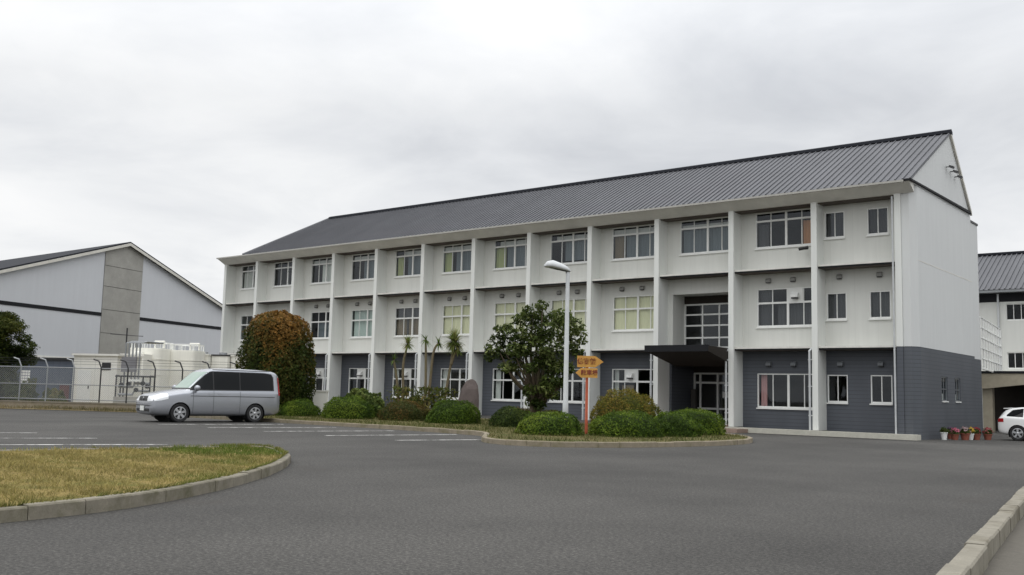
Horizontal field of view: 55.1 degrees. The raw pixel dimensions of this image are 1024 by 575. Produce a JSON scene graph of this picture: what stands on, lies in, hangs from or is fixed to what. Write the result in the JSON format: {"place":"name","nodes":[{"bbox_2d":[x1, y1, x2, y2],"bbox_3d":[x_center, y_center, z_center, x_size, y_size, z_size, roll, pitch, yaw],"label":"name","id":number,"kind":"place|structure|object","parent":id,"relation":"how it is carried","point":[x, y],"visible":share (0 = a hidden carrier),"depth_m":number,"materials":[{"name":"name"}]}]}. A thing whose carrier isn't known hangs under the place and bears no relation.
{"place":"outdoors","nodes":[
{"label":"outdoors","id":0,"kind":"place"},
{"bbox_2d":[0,404,136,411],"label":"verge","id":1,"kind":"structure","parent":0,"point":[59,409],"depth_m":46.07,"materials":[{"name":"green plant"}]},
{"bbox_2d":[0,310,39,386],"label":"evergreen tree","id":2,"kind":"object","parent":1,"relation":"on","point":[10,323],"visible":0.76,"depth_m":51.89,"materials":[{"name":"green plant"}]},
{"bbox_2d":[0,377,39,400],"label":"shrub","id":3,"kind":"object","parent":1,"relation":"on","point":[10,386],"visible":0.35,"depth_m":49.25,"materials":[{"name":"green plant"}]},
{"bbox_2d":[5,390,34,400],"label":"shrub","id":4,"kind":"object","parent":1,"relation":"on","point":[23,394],"visible":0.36,"depth_m":48.68,"materials":[{"name":"green plant"}]},
{"bbox_2d":[39,388,67,401],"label":"shrub","id":5,"kind":"object","parent":1,"relation":"on","point":[57,394],"visible":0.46,"depth_m":48.66,"materials":[{"name":"green plant"}]},
{"bbox_2d":[113,328,142,396],"bbox_3d":[-21.098,4.428,53.426,1.802,4.450,0.080,1,-6,0],"label":"service pole","id":6,"kind":"object","parent":1,"relation":"on","point":[126,342],"visible":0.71,"depth_m":53.61,"materials":[{"name":"metal"}]},
{"bbox_2d":[124,351,151,395],"bbox_3d":[-22.462,5.515,58.737,1.600,3.382,1.700,1,-6,7],"label":"panel tank","id":7,"kind":"object","parent":1,"relation":"on","point":[146,364],"visible":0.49,"depth_m":58.35,"materials":[{"name":"paint"}]},
{"bbox_2d":[113,341,163,402],"bbox_3d":[-20.124,4.811,53.542,2.000,3.762,2.606,1,-6,6],"label":"pipe rack","id":8,"kind":"object","parent":1,"relation":"on","point":[132,360],"visible":0.66,"depth_m":52.51,"materials":[{"name":"metal"}]},
{"bbox_2d":[0,442,288,506],"bbox_3d":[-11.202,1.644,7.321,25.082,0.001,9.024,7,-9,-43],"label":"lawn","id":9,"kind":"structure","parent":0,"point":[62,492],"depth_m":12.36,"materials":[{"name":"green plant"}]},
{"bbox_2d":[0,408,1023,574],"bbox_3d":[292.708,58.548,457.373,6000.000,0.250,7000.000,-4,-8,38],"label":"asphalt ground","id":10,"kind":"structure","parent":0,"point":[363,501],"depth_m":10.68,"materials":[{"name":"grey asphalt"}]},
{"bbox_2d":[12,357,73,401],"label":"garden shed","id":11,"kind":"structure","parent":10,"relation":"on","point":[59,362],"depth_m":57.54,"materials":[{"name":"metal"}]},
{"bbox_2d":[21,370,29,382],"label":"window","id":12,"kind":"structure","parent":11,"relation":"in","point":[22,377],"depth_m":57.66,"materials":[{"name":"white metal"}]},
{"bbox_2d":[59,385,69,398],"bbox_3d":[-26.182,6.291,57.312,0.600,1.150,0.026,1,-6,6],"label":"door","id":13,"kind":"structure","parent":11,"relation":"in","point":[66,389],"depth_m":57.33,"materials":[{"name":"grey metal"}]},
{"bbox_2d":[0,400,135,409],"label":"retaining wall","id":14,"kind":"structure","parent":10,"relation":"on","point":[64,404],"depth_m":47.69,"materials":[{"name":"concrete"}]},
{"bbox_2d":[0,357,235,402],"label":"wire fence","id":15,"kind":"object","parent":14,"relation":"on","point":[54,382],"visible":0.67,"depth_m":47.81,"materials":[{"name":"metal"}]},
{"bbox_2d":[0,444,166,444],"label":"parking line","id":16,"kind":"object","parent":10,"relation":"on","point":[83,444],"visible":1,"depth_m":19.97,"materials":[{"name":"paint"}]},
{"bbox_2d":[71,353,143,402],"bbox_3d":[-22.840,5.356,55.293,2.840,3.130,2.600,0,-6,10],"label":"equipment hut","id":17,"kind":"object","parent":10,"relation":"on","point":[108,360],"visible":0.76,"depth_m":54.16,"materials":[{"name":"paint"}]},
{"bbox_2d":[76,370,91,401],"bbox_3d":[-23.658,5.529,54.162,0.800,1.900,0.056,0,-6,10],"label":"door","id":18,"kind":"structure","parent":17,"relation":"in","point":[84,390],"depth_m":54.17,"materials":[{"name":"white metal"}]},
{"bbox_2d":[102,363,110,369],"bbox_3d":[-22.362,4.343,54.076,0.530,0.400,0.026,0,-6,10],"label":"vent","id":19,"kind":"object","parent":17,"relation":"in","point":[104,365],"depth_m":54.07,"materials":[{"name":"metal"}]},
{"bbox_2d":[0,242,221,357],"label":"sports hall","id":20,"kind":"structure","parent":10,"relation":"on","point":[67,304],"depth_m":75.73,"materials":[{"name":"metal"}]},
{"bbox_2d":[0,446,290,522],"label":"curb","id":21,"kind":"structure","parent":10,"relation":"on","point":[57,508],"depth_m":9.92,"materials":[{"name":"concrete"}]},
{"bbox_2d":[130,341,172,391],"bbox_3d":[-22.118,5.353,60.053,2.230,4.207,2.230,1,-6,6],"label":"storage tank","id":22,"kind":"object","parent":10,"relation":"on","point":[160,355],"visible":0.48,"depth_m":59.20,"materials":[{"name":"beige paint"}]},
{"bbox_2d":[168,343,204,389],"bbox_3d":[-20.255,5.518,60.920,1.852,4.157,1.852,1,-6,6],"label":"storage tank","id":23,"kind":"object","parent":10,"relation":"on","point":[181,355],"visible":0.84,"depth_m":60.15,"materials":[{"name":"beige paint"}]},
{"bbox_2d":[136,368,279,421],"bbox_3d":[-10.908,3.893,35.396,4.848,1.979,2.160,7,-8,-41],"label":"silver van","id":24,"kind":"object","parent":10,"relation":"on","point":[247,395],"visible":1,"depth_m":34.87,"materials":[{"name":"paint"}]},
{"bbox_2d":[204,352,211,368],"bbox_3d":[-19.558,5.859,62.008,1.100,3.551,1.200,1,-6,6],"label":"cooling unit","id":25,"kind":"object","parent":10,"relation":"on","point":[208,358],"visible":0.11,"depth_m":61.60,"materials":[{"name":"beige paint"}]},
{"bbox_2d":[211,353,230,368],"bbox_3d":[-18.435,5.920,62.323,1.100,3.551,1.200,1,-6,6],"label":"cooling unit","id":26,"kind":"object","parent":10,"relation":"on","point":[223,359],"visible":0.29,"depth_m":61.92,"materials":[{"name":"beige paint"}]},
{"bbox_2d":[231,354,245,368],"bbox_3d":[-17.296,5.981,62.625,1.100,3.551,1.200,1,-6,6],"label":"cooling unit","id":27,"kind":"object","parent":10,"relation":"on","point":[233,357],"visible":0.05,"depth_m":62.24,"materials":[{"name":"beige paint"}]},
{"bbox_2d":[207,427,336,427],"bbox_3d":[-7.570,4.460,31.258,4.366,0.001,0.190,6,-8,-38],"label":"parking line","id":28,"kind":"object","parent":10,"relation":"on","point":[271,427],"visible":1,"depth_m":31.20,"materials":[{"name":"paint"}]},
{"bbox_2d":[325,434,456,435],"bbox_3d":[-3.347,4.195,27.903,4.366,0.001,0.190,6,-8,-38],"label":"parking line","id":29,"kind":"object","parent":10,"relation":"on","point":[346,435],"visible":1,"depth_m":26.82,"materials":[{"name":"paint"}]},
{"bbox_2d":[190,416,752,447],"bbox_3d":[-2.167,5.205,36.958,13.386,0.247,26.640,6,-8,-39],"label":"kerb bed","id":30,"kind":"object","parent":10,"relation":"on","point":[486,439],"visible":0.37,"depth_m":25.96,"materials":[{"name":"concrete"}]},
{"bbox_2d":[264,414,747,441],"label":"bed grass","id":31,"kind":"structure","parent":30,"relation":"in","point":[588,436],"depth_m":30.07,"materials":[{"name":"green plant"}]},
{"bbox_2d":[235,309,317,407],"bbox_3d":[-10.368,3.333,43.306,3.572,4.767,3.699,-4,-8,38],"label":"bronze tree","id":32,"kind":"object","parent":31,"relation":"on","point":[276,342],"visible":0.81,"depth_m":42.31,"materials":[{"name":"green plant"}]},
{"bbox_2d":[275,397,321,415],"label":"shrub","id":33,"kind":"object","parent":31,"relation":"on","point":[304,407],"visible":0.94,"depth_m":41.42,"materials":[{"name":"green plant"}]},
{"bbox_2d":[309,390,328,411],"bbox_3d":[-9.076,5.252,44.832,1.320,1.120,0.680,2,-6,-6],"label":"utility box","id":34,"kind":"object","parent":31,"relation":"on","point":[320,398],"visible":0.29,"depth_m":44.59,"materials":[{"name":"paint"}]},
{"bbox_2d":[321,395,375,418],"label":"shrub","id":35,"kind":"object","parent":31,"relation":"on","point":[348,407],"visible":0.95,"depth_m":39.30,"materials":[{"name":"green plant"}]},
{"bbox_2d":[346,388,384,417],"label":"shrub","id":36,"kind":"object","parent":31,"relation":"on","point":[375,400],"visible":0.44,"depth_m":42.45,"materials":[{"name":"green plant"}]},
{"bbox_2d":[382,332,417,403],"bbox_3d":[-4.529,3.733,41.108,1.681,3.710,1.858,4,-7,-26],"label":"cordyline plant","id":37,"kind":"object","parent":31,"relation":"on","point":[403,391],"visible":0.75,"depth_m":41.18,"materials":[{"name":"green plant"}]},
{"bbox_2d":[377,400,427,420],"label":"shrub","id":38,"kind":"object","parent":31,"relation":"on","point":[407,410],"visible":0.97,"depth_m":38.40,"materials":[{"name":"green plant"}]},
{"bbox_2d":[404,395,429,407],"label":"shrub","id":39,"kind":"object","parent":31,"relation":"on","point":[414,400],"visible":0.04,"depth_m":41.80,"materials":[{"name":"green plant"}]},
{"bbox_2d":[409,336,447,419],"bbox_3d":[-3.514,3.769,41.052,1.550,3.640,1.657,4,-7,-21],"label":"cordyline plant","id":40,"kind":"object","parent":31,"relation":"on","point":[425,396],"visible":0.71,"depth_m":40.97,"materials":[{"name":"green plant"}]},
{"bbox_2d":[425,326,465,413],"bbox_3d":[-2.729,3.599,40.923,1.851,4.010,1.634,1,-6,4],"label":"cordyline plant","id":41,"kind":"object","parent":31,"relation":"on","point":[453,343],"visible":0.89,"depth_m":41.06,"materials":[{"name":"green plant"}]},
{"bbox_2d":[424,399,481,423],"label":"shrub","id":42,"kind":"object","parent":31,"relation":"on","point":[455,411],"visible":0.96,"depth_m":36.29,"materials":[{"name":"green plant"}]},
{"bbox_2d":[458,379,478,420],"bbox_3d":[-1.910,4.719,41.037,1.093,1.778,0.722,1,-6,1],"label":"boulder","id":43,"kind":"object","parent":31,"relation":"on","point":[469,392],"visible":0.56,"depth_m":40.90,"materials":[{"name":"grey stone"}]},
{"bbox_2d":[488,405,529,427],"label":"shrub","id":44,"kind":"object","parent":31,"relation":"on","point":[512,416],"visible":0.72,"depth_m":33.94,"materials":[{"name":"green plant"}]},
{"bbox_2d":[483,300,588,415],"bbox_3d":[0.860,2.850,36.143,3.765,4.738,2.758,4,-7,-21],"label":"broadleaf tree","id":45,"kind":"object","parent":31,"relation":"on","point":[538,389],"visible":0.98,"depth_m":35.92,"materials":[{"name":"green plant"}]},
{"bbox_2d":[514,410,584,435],"bbox_3d":[1.062,3.937,28.452,2.077,0.811,2.019,0,-6,14],"label":"shrub","id":46,"kind":"object","parent":31,"relation":"on","point":[545,423],"visible":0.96,"depth_m":27.86,"materials":[{"name":"green plant"}]},
{"bbox_2d":[543,408,560,413],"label":"shrub","id":47,"kind":"object","parent":31,"relation":"on","point":[546,410],"visible":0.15,"depth_m":38.29,"materials":[{"name":"green plant"}]},
{"bbox_2d":[544,260,570,416],"bbox_3d":[1.371,1.815,30.737,0.855,5.385,0.436,1,-6,8],"label":"street lamp","id":48,"kind":"object","parent":31,"relation":"on","point":[553,264],"visible":0.94,"depth_m":30.76,"materials":[{"name":"metal"}]},
{"bbox_2d":[576,356,602,433],"bbox_3d":[2.311,3.230,29.467,0.837,2.341,0.134,1,-6,0],"label":"direction sign","id":49,"kind":"object","parent":31,"relation":"on","point":[587,362],"visible":1,"depth_m":29.49,"materials":[{"name":"orange paint"}]},
{"bbox_2d":[586,408,664,437],"bbox_3d":[3.311,3.970,28.573,2.265,0.895,2.161,0,-6,9],"label":"shrub","id":50,"kind":"object","parent":31,"relation":"on","point":[633,423],"visible":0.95,"depth_m":27.92,"materials":[{"name":"green plant"}]},
{"bbox_2d":[590,387,663,423],"bbox_3d":[3.745,4.040,31.983,2.434,1.670,2.428,0,-6,10],"label":"shrub","id":51,"kind":"object","parent":31,"relation":"on","point":[632,400],"visible":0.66,"depth_m":31.50,"materials":[{"name":"green plant"}]},
{"bbox_2d":[650,409,703,436],"bbox_3d":[4.855,4.124,29.650,1.843,0.892,1.726,-4,-8,38],"label":"shrub","id":52,"kind":"object","parent":31,"relation":"on","point":[681,424],"visible":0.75,"depth_m":29.08,"materials":[{"name":"green plant"}]},
{"bbox_2d":[671,407,726,435],"bbox_3d":[5.815,4.324,31.442,2.212,0.960,1.989,-4,-8,38],"label":"shrub","id":53,"kind":"object","parent":31,"relation":"on","point":[711,425],"visible":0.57,"depth_m":30.87,"materials":[{"name":"green plant"}]},
{"bbox_2d":[216,129,982,439],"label":"school building","id":54,"kind":"structure","parent":10,"relation":"on","point":[711,287],"depth_m":50.20,"materials":[{"name":"paint"}]},
{"bbox_2d":[240,315,252,340],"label":"window","id":55,"kind":"structure","parent":54,"relation":"in","point":[247,315],"depth_m":72.40,"materials":[{"name":"white metal"}]},
{"bbox_2d":[240,265,255,289],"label":"window","id":56,"kind":"structure","parent":54,"relation":"in","point":[249,275],"depth_m":72.49,"materials":[{"name":"white metal"}]},
{"bbox_2d":[272,261,291,287],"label":"window","id":57,"kind":"structure","parent":54,"relation":"in","point":[288,267],"depth_m":69.90,"materials":[{"name":"white metal"}]},
{"bbox_2d":[308,368,326,389],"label":"window","id":58,"kind":"structure","parent":54,"relation":"in","point":[320,372],"depth_m":66.37,"materials":[{"name":"white metal"}]},
{"bbox_2d":[310,311,329,339],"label":"window","id":59,"kind":"structure","parent":54,"relation":"in","point":[323,328],"depth_m":67.07,"materials":[{"name":"white metal"}]},
{"bbox_2d":[309,257,331,284],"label":"window","id":60,"kind":"structure","parent":54,"relation":"in","point":[327,264],"depth_m":67.27,"materials":[{"name":"white metal"}]},
{"bbox_2d":[348,368,369,392],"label":"window","id":61,"kind":"structure","parent":54,"relation":"in","point":[361,372],"depth_m":63.94,"materials":[{"name":"white metal"}]},
{"bbox_2d":[349,309,372,338],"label":"window","id":62,"kind":"structure","parent":54,"relation":"in","point":[363,318],"depth_m":64.61,"materials":[{"name":"white metal"}]},
{"bbox_2d":[350,253,374,281],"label":"window","id":63,"kind":"structure","parent":54,"relation":"in","point":[369,260],"depth_m":64.64,"materials":[{"name":"white metal"}]},
{"bbox_2d":[392,368,416,397],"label":"window","id":64,"kind":"structure","parent":54,"relation":"in","point":[407,371],"depth_m":61.35,"materials":[{"name":"white metal"}]},
{"bbox_2d":[393,307,418,337],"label":"window","id":65,"kind":"structure","parent":54,"relation":"in","point":[411,313],"depth_m":62.05,"materials":[{"name":"white metal"}]},
{"bbox_2d":[393,248,420,277],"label":"window","id":66,"kind":"structure","parent":54,"relation":"in","point":[414,261],"depth_m":62.20,"materials":[{"name":"white metal"}]},
{"bbox_2d":[440,368,467,399],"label":"window","id":67,"kind":"structure","parent":54,"relation":"in","point":[445,370],"depth_m":59.13,"materials":[{"name":"white metal"}]},
{"bbox_2d":[441,304,469,335],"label":"window","id":68,"kind":"structure","parent":54,"relation":"in","point":[455,315],"depth_m":59.42,"materials":[{"name":"beige glass"}]},
{"bbox_2d":[441,243,471,274],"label":"window","id":69,"kind":"structure","parent":54,"relation":"in","point":[464,253],"depth_m":59.64,"materials":[{"name":"white metal"}]},
{"bbox_2d":[491,369,522,401],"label":"window","id":70,"kind":"structure","parent":54,"relation":"in","point":[498,379],"depth_m":56.84,"materials":[{"name":"white metal"}]},
{"bbox_2d":[492,237,526,270],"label":"window","id":71,"kind":"structure","parent":54,"relation":"in","point":[517,249],"depth_m":57.08,"materials":[{"name":"white metal"}]},
{"bbox_2d":[494,301,525,334],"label":"window","id":72,"kind":"structure","parent":54,"relation":"in","point":[504,311],"depth_m":56.99,"materials":[{"name":"white metal"}]},
{"bbox_2d":[548,369,584,403],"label":"window","id":73,"kind":"structure","parent":54,"relation":"in","point":[572,381],"depth_m":53.47,"materials":[{"name":"white metal"}]},
{"bbox_2d":[550,231,587,264],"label":"window","id":74,"kind":"structure","parent":54,"relation":"in","point":[576,245],"depth_m":54.26,"materials":[{"name":"white metal"}]},
{"bbox_2d":[551,298,586,332],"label":"window","id":75,"kind":"structure","parent":54,"relation":"in","point":[577,307],"depth_m":53.96,"materials":[{"name":"white metal"}]},
{"bbox_2d":[611,224,653,260],"bbox_3d":[6.625,-2.351,51.714,3.125,1.795,0.355,-4,-8,38],"label":"window","id":76,"kind":"structure","parent":54,"relation":"in","point":[639,246],"depth_m":51.94,"materials":[{"name":"white metal"}]},
{"bbox_2d":[611,295,653,331],"bbox_3d":[6.596,1.366,51.384,3.125,1.895,0.251,-4,-8,38],"label":"window","id":77,"kind":"structure","parent":54,"relation":"in","point":[630,313],"depth_m":51.65,"materials":[{"name":"white metal"}]},
{"bbox_2d":[612,369,652,403],"bbox_3d":[6.495,5.170,50.956,3.125,1.875,0.481,-4,-8,38],"label":"window","id":78,"kind":"structure","parent":54,"relation":"in","point":[630,375],"depth_m":51.34,"materials":[{"name":"white metal"}]},
{"bbox_2d":[679,217,727,255],"bbox_3d":[9.835,-2.553,49.164,3.125,1.795,0.354,-4,-8,38],"label":"window","id":79,"kind":"structure","parent":54,"relation":"in","point":[711,238],"depth_m":49.36,"materials":[{"name":"white metal"}]},
{"bbox_2d":[684,303,727,347],"bbox_3d":[10.298,2.089,49.846,3.415,2.590,0.080,-4,-8,38],"label":"stair window","id":80,"kind":"structure","parent":54,"relation":"in","point":[719,304],"depth_m":50.23,"materials":[{"name":"white metal"}]},
{"bbox_2d":[694,373,727,419],"bbox_3d":[10.965,5.607,50.532,3.570,2.440,0.102,-4,-8,38],"label":"entrance door","id":81,"kind":"structure","parent":54,"relation":"in","point":[700,382],"depth_m":51.05,"materials":[{"name":"white metal"}]},
{"bbox_2d":[754,208,810,249],"bbox_3d":[13.043,-2.755,46.610,3.125,1.795,0.347,-4,-8,38],"label":"window","id":82,"kind":"structure","parent":54,"relation":"in","point":[805,224],"depth_m":46.60,"materials":[{"name":"white metal"}]},
{"bbox_2d":[756,287,811,328],"bbox_3d":[13.009,0.961,46.273,3.125,1.895,0.484,-4,-8,38],"label":"window","id":83,"kind":"structure","parent":54,"relation":"in","point":[789,315],"depth_m":46.35,"materials":[{"name":"white metal"}]},
{"bbox_2d":[756,373,811,409],"bbox_3d":[12.953,4.873,45.894,3.125,1.675,0.350,-4,-8,38],"label":"window","id":84,"kind":"structure","parent":54,"relation":"in","point":[763,376],"depth_m":46.29,"materials":[{"name":"white metal"}]},
{"bbox_2d":[798,246,808,250],"bbox_3d":[13.525,-1.800,45.367,0.450,0.204,0.432,-4,-8,38],"label":"security camera","id":85,"kind":"object","parent":54,"relation":"attached to","point":[804,248],"visible":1,"depth_m":45.23,"materials":[{"name":"metal"}]},
{"bbox_2d":[823,211,844,239],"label":"window","id":86,"kind":"structure","parent":54,"relation":"in","point":[835,220],"depth_m":45.22,"materials":[{"name":"white metal"}]},
{"bbox_2d":[825,292,846,320],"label":"window","id":87,"kind":"structure","parent":54,"relation":"in","point":[837,307],"depth_m":44.93,"materials":[{"name":"grey glass"}]},
{"bbox_2d":[826,375,847,403],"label":"window","id":88,"kind":"structure","parent":54,"relation":"in","point":[829,402],"depth_m":44.40,"materials":[{"name":"white metal"}]},
{"bbox_2d":[866,207,888,236],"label":"window","id":89,"kind":"structure","parent":54,"relation":"in","point":[878,216],"depth_m":44.01,"materials":[{"name":"white metal"}]},
{"bbox_2d":[868,290,891,319],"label":"window","id":90,"kind":"structure","parent":54,"relation":"in","point":[881,300],"depth_m":43.73,"materials":[{"name":"grey glass"}]},
{"bbox_2d":[870,375,892,404],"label":"window","id":91,"kind":"structure","parent":54,"relation":"in","point":[872,403],"depth_m":43.20,"materials":[{"name":"white metal"}]},
{"bbox_2d":[942,377,948,401],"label":"window","id":92,"kind":"structure","parent":54,"relation":"in","point":[945,389],"depth_m":44.57,"materials":[{"name":"grey metal"}]},
{"bbox_2d":[955,378,961,402],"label":"window","id":93,"kind":"structure","parent":54,"relation":"in","point":[958,390],"depth_m":46.26,"materials":[{"name":"grey metal"}]},
{"bbox_2d":[939,427,947,439],"bbox_3d":[18.515,6.253,42.085,0.382,0.561,0.347,-4,-8,38],"label":"flower pot","id":94,"kind":"object","parent":10,"relation":"on","point":[943,431],"visible":1,"depth_m":41.98,"materials":[{"name":"white ceramic"}]},
{"bbox_2d":[947,427,951,438],"bbox_3d":[19.377,6.418,43.368,0.413,0.553,0.374,-4,-8,38],"label":"flower pot","id":95,"kind":"object","parent":10,"relation":"on","point":[948,435],"visible":0.36,"depth_m":43.30,"materials":[{"name":"ceramic"}]},
{"bbox_2d":[950,428,959,439],"bbox_3d":[19.109,6.301,42.315,0.431,0.543,0.422,-1,-7,21],"label":"flower pot","id":96,"kind":"object","parent":10,"relation":"on","point":[954,433],"visible":0.99,"depth_m":42.21,"materials":[{"name":"ceramic"}]},
{"bbox_2d":[959,426,971,439],"bbox_3d":[19.622,6.304,42.477,0.502,0.596,0.502,-4,-8,38],"label":"flower pot","id":97,"kind":"object","parent":10,"relation":"on","point":[965,433],"visible":1,"depth_m":42.35,"materials":[{"name":"ceramic"}]},
{"bbox_2d":[969,427,974,439],"bbox_3d":[19.964,6.354,42.766,0.426,0.578,0.380,-4,-8,38],"label":"flower pot","id":98,"kind":"object","parent":10,"relation":"on","point":[972,430],"visible":0.68,"depth_m":42.63,"materials":[{"name":"white ceramic"}]},
{"bbox_2d":[973,427,980,439],"bbox_3d":[20.334,6.391,42.984,0.430,0.569,0.478,-4,-8,38],"label":"flower pot","id":99,"kind":"object","parent":10,"relation":"on","point":[977,434],"visible":0.89,"depth_m":42.85,"materials":[{"name":"ceramic"}]},
{"bbox_2d":[936,486,1023,574],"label":"curb","id":100,"kind":"structure","parent":10,"relation":"on","point":[978,551],"depth_m":7.91,"materials":[{"name":"concrete"}]},
{"bbox_2d":[982,427,992,439],"bbox_3d":[21.003,6.445,43.334,0.467,0.571,0.459,-4,-8,38],"label":"flower pot","id":101,"kind":"object","parent":10,"relation":"on","point":[987,434],"visible":0.99,"depth_m":43.23,"materials":[{"name":"ceramic"}]},
{"bbox_2d":[978,251,1023,409],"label":"wing","id":102,"kind":"structure","parent":10,"relation":"on","point":[1001,288],"depth_m":67.46,"materials":[{"name":"white paint"}]},
{"bbox_2d":[1006,303,1023,320],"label":"window","id":103,"kind":"structure","parent":102,"relation":"in","point":[1022,303],"depth_m":66.70,"materials":[{"name":"white metal"}]},
{"bbox_2d":[1007,352,1023,368],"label":"window","id":104,"kind":"structure","parent":102,"relation":"in","point":[1007,352],"depth_m":66.34,"materials":[{"name":"white metal"}]},
{"bbox_2d":[980,316,1023,431],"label":"link corridor","id":105,"kind":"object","parent":10,"relation":"on","point":[1001,389],"visible":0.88,"depth_m":56.28,"materials":[{"name":"white paint"}]},
{"bbox_2d":[998,407,1023,440],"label":"white car","id":106,"kind":"object","parent":10,"relation":"on","point":[1011,422],"visible":0.98,"depth_m":43.17,"materials":[{"name":"paint"}]},
{"bbox_2d":[0,0,1023,303],"label":"sky","id":107,"kind":"structure","parent":0,"point":[192,134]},
{"bbox_2d":[983,515,1023,574],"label":"pavement","id":108,"kind":"structure","parent":0,"point":[1008,558],"depth_m":7.98,"materials":[{"name":"grey concrete"}]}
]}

